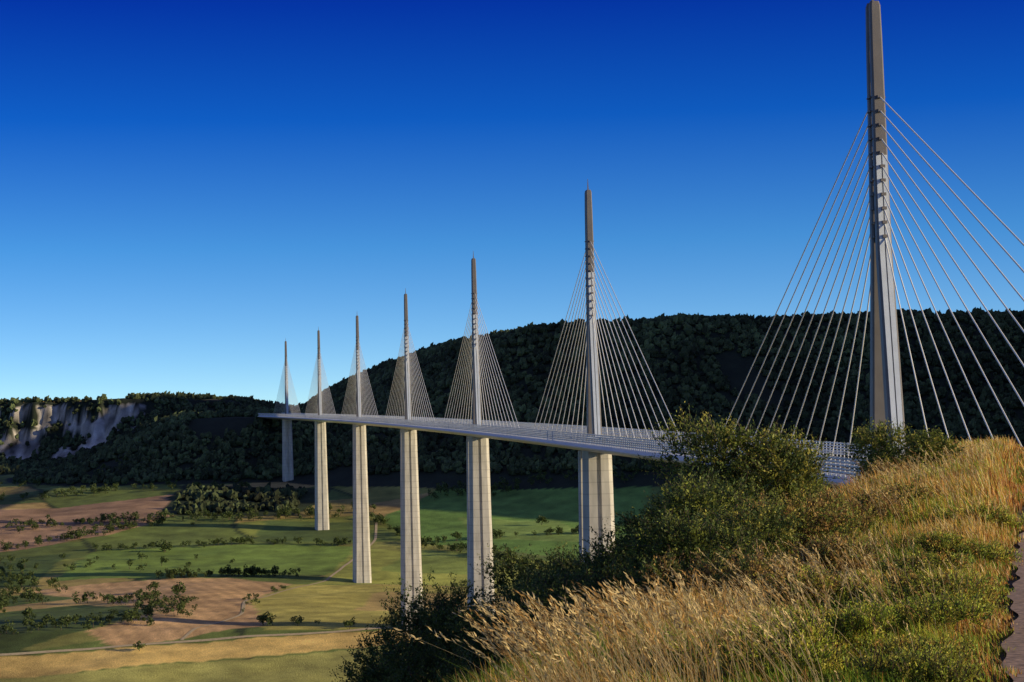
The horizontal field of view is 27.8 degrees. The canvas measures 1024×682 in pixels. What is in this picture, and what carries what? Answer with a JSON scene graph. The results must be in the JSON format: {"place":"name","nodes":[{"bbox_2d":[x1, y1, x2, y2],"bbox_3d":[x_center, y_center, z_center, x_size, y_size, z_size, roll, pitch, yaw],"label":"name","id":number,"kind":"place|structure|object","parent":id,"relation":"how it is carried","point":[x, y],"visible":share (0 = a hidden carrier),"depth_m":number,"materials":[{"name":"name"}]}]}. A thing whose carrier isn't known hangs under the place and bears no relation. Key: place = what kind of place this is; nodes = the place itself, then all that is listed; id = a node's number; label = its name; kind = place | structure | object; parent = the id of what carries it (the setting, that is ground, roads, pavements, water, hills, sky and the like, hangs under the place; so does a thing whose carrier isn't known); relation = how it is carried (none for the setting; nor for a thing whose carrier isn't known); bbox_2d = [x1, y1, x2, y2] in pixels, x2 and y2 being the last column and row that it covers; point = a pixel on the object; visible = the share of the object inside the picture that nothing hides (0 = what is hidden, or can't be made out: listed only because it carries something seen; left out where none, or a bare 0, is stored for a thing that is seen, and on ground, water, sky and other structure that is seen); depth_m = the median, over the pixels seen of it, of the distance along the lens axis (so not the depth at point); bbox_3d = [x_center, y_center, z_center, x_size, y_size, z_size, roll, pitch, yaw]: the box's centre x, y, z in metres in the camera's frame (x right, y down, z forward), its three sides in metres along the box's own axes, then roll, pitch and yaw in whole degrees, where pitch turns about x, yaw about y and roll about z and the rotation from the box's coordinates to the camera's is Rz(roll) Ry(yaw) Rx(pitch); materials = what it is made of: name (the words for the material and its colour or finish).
{"place":"outdoors","nodes":[
{"label":"outdoors","id":0,"kind":"place"},
{"bbox_2d":[0,627,397,655],"bbox_3d":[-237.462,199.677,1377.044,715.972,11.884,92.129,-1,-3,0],"label":"dirt track","id":1,"kind":"structure","parent":0,"point":[64,650],"depth_m":1359.55,"materials":[{"name":"beige soil"}]},
{"bbox_2d":[180,523,376,639],"bbox_3d":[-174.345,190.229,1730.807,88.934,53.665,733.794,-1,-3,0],"label":"dirt track","id":2,"kind":"structure","parent":0,"point":[243,603],"depth_m":1633.07,"materials":[{"name":"beige soil"}]},
{"bbox_2d":[0,317,1023,681],"bbox_3d":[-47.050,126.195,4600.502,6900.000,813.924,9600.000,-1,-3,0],"label":"terrain","id":3,"kind":"structure","parent":0,"point":[336,601],"depth_m":1952.62,"materials":[{"name":"green plant"}]},
{"bbox_2d":[21,606,35,618],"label":"deciduous tree","id":4,"kind":"object","parent":3,"relation":"on","point":[27,611],"visible":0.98,"depth_m":1490.84,"materials":[{"name":"green plant"}]},
{"bbox_2d":[126,609,141,622],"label":"deciduous tree","id":5,"kind":"object","parent":3,"relation":"on","point":[136,617],"visible":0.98,"depth_m":1430.40,"materials":[{"name":"green plant"}]},
{"bbox_2d":[133,640,146,650],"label":"deciduous tree","id":6,"kind":"object","parent":3,"relation":"on","point":[138,646],"visible":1,"depth_m":1335.92,"materials":[{"name":"green plant"}]},
{"bbox_2d":[146,581,159,592],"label":"deciduous tree","id":7,"kind":"object","parent":3,"relation":"on","point":[155,584],"visible":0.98,"depth_m":1650.62,"materials":[{"name":"green plant"}]},
{"bbox_2d":[154,541,172,551],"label":"deciduous tree","id":8,"kind":"object","parent":3,"relation":"on","point":[163,546],"visible":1,"depth_m":1947.24,"materials":[{"name":"green plant"}]},
{"bbox_2d":[171,581,185,593],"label":"deciduous tree","id":9,"kind":"object","parent":3,"relation":"on","point":[176,589],"visible":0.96,"depth_m":1591.23,"materials":[{"name":"green plant"}]},
{"bbox_2d":[256,611,268,622],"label":"deciduous tree","id":10,"kind":"object","parent":3,"relation":"on","point":[260,618],"visible":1,"depth_m":1414.36,"materials":[{"name":"green plant"}]},
{"bbox_2d":[0,436,688,634],"bbox_3d":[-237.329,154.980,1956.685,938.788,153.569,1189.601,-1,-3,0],"label":"hedgerow trees","id":11,"kind":"object","parent":3,"relation":"on","point":[252,570],"visible":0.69,"depth_m":1911.92,"materials":[{"name":"green plant"}]},
{"bbox_2d":[330,645,388,681],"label":"tree","id":12,"kind":"object","parent":3,"relation":"on","point":[349,676],"visible":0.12,"depth_m":56.92,"materials":[{"name":"green plant"}]},
{"bbox_2d":[336,566,484,681],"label":"shrub","id":13,"kind":"object","parent":3,"relation":"on","point":[370,674],"visible":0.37,"depth_m":54.04,"materials":[{"name":"green plant"}]},
{"bbox_2d":[367,616,479,681],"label":"tree","id":14,"kind":"object","parent":3,"relation":"on","point":[432,668],"visible":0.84,"depth_m":47.87,"materials":[{"name":"green plant"}]},
{"bbox_2d":[411,571,508,681],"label":"tree","id":15,"kind":"object","parent":3,"relation":"on","point":[440,619],"visible":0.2,"depth_m":50.05,"materials":[{"name":"green plant"}]},
{"bbox_2d":[437,594,536,681],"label":"shrub","id":16,"kind":"object","parent":3,"relation":"on","point":[468,627],"visible":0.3,"depth_m":33.81,"materials":[{"name":"green plant"}]},
{"bbox_2d":[493,543,502,553],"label":"deciduous tree","id":17,"kind":"object","parent":3,"relation":"on","point":[495,548],"visible":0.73,"depth_m":1869.94,"materials":[{"name":"green plant"}]},
{"bbox_2d":[456,571,556,680],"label":"shrub","id":18,"kind":"object","parent":3,"relation":"on","point":[507,596],"visible":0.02,"depth_m":39.38,"materials":[{"name":"green plant"}]},
{"bbox_2d":[0,306,1023,514],"bbox_3d":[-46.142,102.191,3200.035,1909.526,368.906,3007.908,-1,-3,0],"label":"hillside forest","id":19,"kind":"object","parent":3,"relation":"on","point":[150,429],"visible":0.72,"depth_m":2476.82,"materials":[{"name":"green plant"}]},
{"bbox_2d":[470,542,584,668],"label":"shrub","id":20,"kind":"object","parent":3,"relation":"on","point":[509,571],"visible":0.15,"depth_m":48.40,"materials":[{"name":"green plant"}]},
{"bbox_2d":[486,569,584,675],"bbox_3d":[0.501,4.493,31.717,2.321,2.047,2.205,-3,-4,28],"label":"shrub","id":21,"kind":"object","parent":3,"relation":"on","point":[522,607],"visible":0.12,"depth_m":31.85,"materials":[{"name":"green plant"}]},
{"bbox_2d":[535,515,548,524],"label":"deciduous tree","id":22,"kind":"object","parent":3,"relation":"on","point":[542,519],"visible":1,"depth_m":2040.97,"materials":[{"name":"green plant"}]},
{"bbox_2d":[516,541,620,611],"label":"shrub","id":23,"kind":"object","parent":3,"relation":"on","point":[560,563],"visible":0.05,"depth_m":40.90,"materials":[{"name":"green plant"}]},
{"bbox_2d":[520,556,632,648],"bbox_3d":[1.076,3.875,28.803,1.924,1.727,1.854,-1,-3,0],"label":"shrub","id":24,"kind":"object","parent":3,"relation":"on","point":[587,583],"visible":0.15,"depth_m":28.53,"materials":[{"name":"green plant"}]},
{"bbox_2d":[557,501,665,603],"bbox_3d":[2.191,4.099,35.940,2.765,2.670,2.312,-5,-5,45],"label":"shrub","id":25,"kind":"object","parent":3,"relation":"on","point":[599,562],"visible":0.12,"depth_m":35.86,"materials":[{"name":"green plant"}]},
{"bbox_2d":[582,541,691,619],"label":"shrub","id":26,"kind":"object","parent":3,"relation":"on","point":[626,578],"visible":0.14,"depth_m":27.92,"materials":[{"name":"green plant"}]},
{"bbox_2d":[257,0,1023,628],"bbox_3d":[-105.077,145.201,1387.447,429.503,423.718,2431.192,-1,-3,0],"label":"cable stayed viaduct","id":27,"kind":"object","parent":3,"relation":"on","point":[595,444],"visible":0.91,"depth_m":714.85,"materials":[{"name":"white paint"}]},
{"bbox_2d":[605,626,725,679],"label":"broom plant","id":28,"kind":"object","parent":3,"relation":"on","point":[688,648],"visible":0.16,"depth_m":15.31,"materials":[{"name":"green plant"}]},
{"bbox_2d":[607,456,737,558],"bbox_3d":[2.987,3.501,36.335,2.642,2.943,2.928,-1,-3,0],"label":"shrub","id":29,"kind":"object","parent":3,"relation":"on","point":[660,504],"visible":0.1,"depth_m":36.05,"materials":[{"name":"green plant"}]},
{"bbox_2d":[616,544,754,610],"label":"shrub","id":30,"kind":"object","parent":3,"relation":"on","point":[652,568],"visible":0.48,"depth_m":24.10,"materials":[{"name":"green plant"}]},
{"bbox_2d":[615,504,768,603],"bbox_3d":[2.367,3.038,27.882,2.205,1.699,1.666,-2,-3,18],"label":"shrub","id":31,"kind":"object","parent":3,"relation":"on","point":[679,540],"visible":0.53,"depth_m":27.63,"materials":[{"name":"green plant"}]},
{"bbox_2d":[629,465,781,554],"bbox_3d":[3.247,3.224,33.790,2.708,2.374,2.785,-1,-3,0],"label":"shrub","id":32,"kind":"object","parent":3,"relation":"on","point":[678,504],"visible":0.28,"depth_m":33.80,"materials":[{"name":"green plant"}]},
{"bbox_2d":[428,435,1023,681],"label":"grass","id":33,"kind":"structure","parent":3,"relation":"on","point":[1003,482],"depth_m":25.53,"materials":[{"name":"plant"}]},
{"bbox_2d":[636,401,846,525],"bbox_3d":[4.183,2.679,38.065,3.806,3.206,3.624,-1,-3,0],"label":"shrub","id":34,"kind":"object","parent":3,"relation":"on","point":[766,456],"visible":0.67,"depth_m":37.48,"materials":[{"name":"green plant"}]},
{"bbox_2d":[677,484,813,574],"bbox_3d":[3.338,2.925,29.415,2.037,1.800,2.152,-4,-4,41],"label":"shrub","id":35,"kind":"object","parent":3,"relation":"on","point":[776,524],"visible":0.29,"depth_m":28.99,"materials":[{"name":"green plant"}]},
{"bbox_2d":[707,538,823,605],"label":"shrub","id":36,"kind":"object","parent":3,"relation":"on","point":[758,565],"visible":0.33,"depth_m":23.51,"materials":[{"name":"green plant"}]},
{"bbox_2d":[704,612,855,681],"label":"broom plant","id":37,"kind":"object","parent":3,"relation":"on","point":[824,644],"visible":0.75,"depth_m":14.29,"materials":[{"name":"green plant"}]},
{"bbox_2d":[752,439,832,500],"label":"shrub","id":38,"kind":"object","parent":3,"relation":"on","point":[819,481],"visible":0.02,"depth_m":40.50,"materials":[{"name":"green plant"}]},
{"bbox_2d":[735,487,864,554],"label":"shrub","id":39,"kind":"object","parent":3,"relation":"on","point":[827,519],"visible":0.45,"depth_m":30.96,"materials":[{"name":"green plant"}]},
{"bbox_2d":[749,560,883,611],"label":"broom plant","id":40,"kind":"object","parent":3,"relation":"on","point":[835,584],"visible":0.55,"depth_m":20.71,"materials":[{"name":"green plant"}]},
{"bbox_2d":[750,595,900,657],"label":"broom plant","id":41,"kind":"object","parent":3,"relation":"on","point":[847,621],"visible":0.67,"depth_m":16.17,"materials":[{"name":"green plant"}]},
{"bbox_2d":[778,483,889,535],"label":"shrub","id":42,"kind":"object","parent":3,"relation":"on","point":[823,504],"visible":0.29,"depth_m":32.74,"materials":[{"name":"green plant"}]},
{"bbox_2d":[782,526,886,577],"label":"shrub","id":43,"kind":"object","parent":3,"relation":"on","point":[821,547],"visible":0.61,"depth_m":25.17,"materials":[{"name":"green plant"}]},
{"bbox_2d":[829,483,913,524],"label":"shrub","id":44,"kind":"object","parent":3,"relation":"on","point":[872,499],"visible":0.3,"depth_m":34.81,"materials":[{"name":"green plant"}]},
{"bbox_2d":[861,457,916,480],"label":"grass","id":45,"kind":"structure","parent":3,"relation":"on","point":[887,464],"depth_m":51.59,"materials":[{"name":"green plant"}]},
{"bbox_2d":[845,473,934,512],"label":"grass","id":46,"kind":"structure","parent":3,"relation":"on","point":[906,489],"depth_m":37.58,"materials":[{"name":"green plant"}]},
{"bbox_2d":[860,468,940,491],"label":"grass","id":47,"kind":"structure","parent":3,"relation":"on","point":[872,480],"depth_m":43.76,"materials":[{"name":"green plant"}]},
{"bbox_2d":[843,417,966,481],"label":"shrub","id":48,"kind":"object","parent":3,"relation":"on","point":[877,441],"visible":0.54,"depth_m":54.42,"materials":[{"name":"green plant"}]},
{"bbox_2d":[843,643,988,681],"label":"broom plant","id":49,"kind":"object","parent":3,"relation":"on","point":[942,668],"visible":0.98,"depth_m":13.30,"materials":[{"name":"green plant"}]},
{"bbox_2d":[861,631,977,664],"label":"broom plant","id":50,"kind":"object","parent":3,"relation":"on","point":[918,644],"visible":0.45,"depth_m":14.59,"materials":[{"name":"green plant"}]},
{"bbox_2d":[830,585,1011,641],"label":"broom plant","id":51,"kind":"object","parent":3,"relation":"on","point":[959,607],"visible":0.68,"depth_m":17.05,"materials":[{"name":"green plant"}]},
{"bbox_2d":[875,544,974,584],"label":"broom plant","id":52,"kind":"object","parent":3,"relation":"on","point":[914,563],"visible":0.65,"depth_m":23.30,"materials":[{"name":"green plant"}]},
{"bbox_2d":[885,564,1008,604],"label":"broom plant","id":53,"kind":"object","parent":3,"relation":"on","point":[968,585],"visible":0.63,"depth_m":20.26,"materials":[{"name":"green plant"}]},
{"bbox_2d":[931,464,988,478],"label":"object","id":54,"kind":"object","parent":3,"relation":"on","point":[962,471],"visible":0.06,"depth_m":45.59,"materials":[{"name":"green plant"}]},
{"bbox_2d":[908,526,1022,565],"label":"broom plant","id":55,"kind":"object","parent":3,"relation":"on","point":[973,548],"visible":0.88,"depth_m":26.60,"materials":[{"name":"green plant"}]},
{"bbox_2d":[929,498,1023,531],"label":"broom plant","id":56,"kind":"object","parent":3,"relation":"on","point":[1006,518],"visible":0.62,"depth_m":32.64,"materials":[{"name":"green plant"}]},
{"bbox_2d":[0,0,1023,405],"label":"sky","id":57,"kind":"structure","parent":0,"point":[190,190],"materials":[{"name":"blue"}]},
{"bbox_2d":[394,436,1004,681],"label":"tall dry grass","id":58,"kind":"structure","parent":0,"point":[558,635],"depth_m":13.92,"materials":[{"name":"beige plant"}]},
{"bbox_2d":[1001,532,1023,681],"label":"gravel path","id":59,"kind":"structure","parent":0,"point":[1014,657],"depth_m":17.05,"materials":[{"name":"gravel"}]}
]}

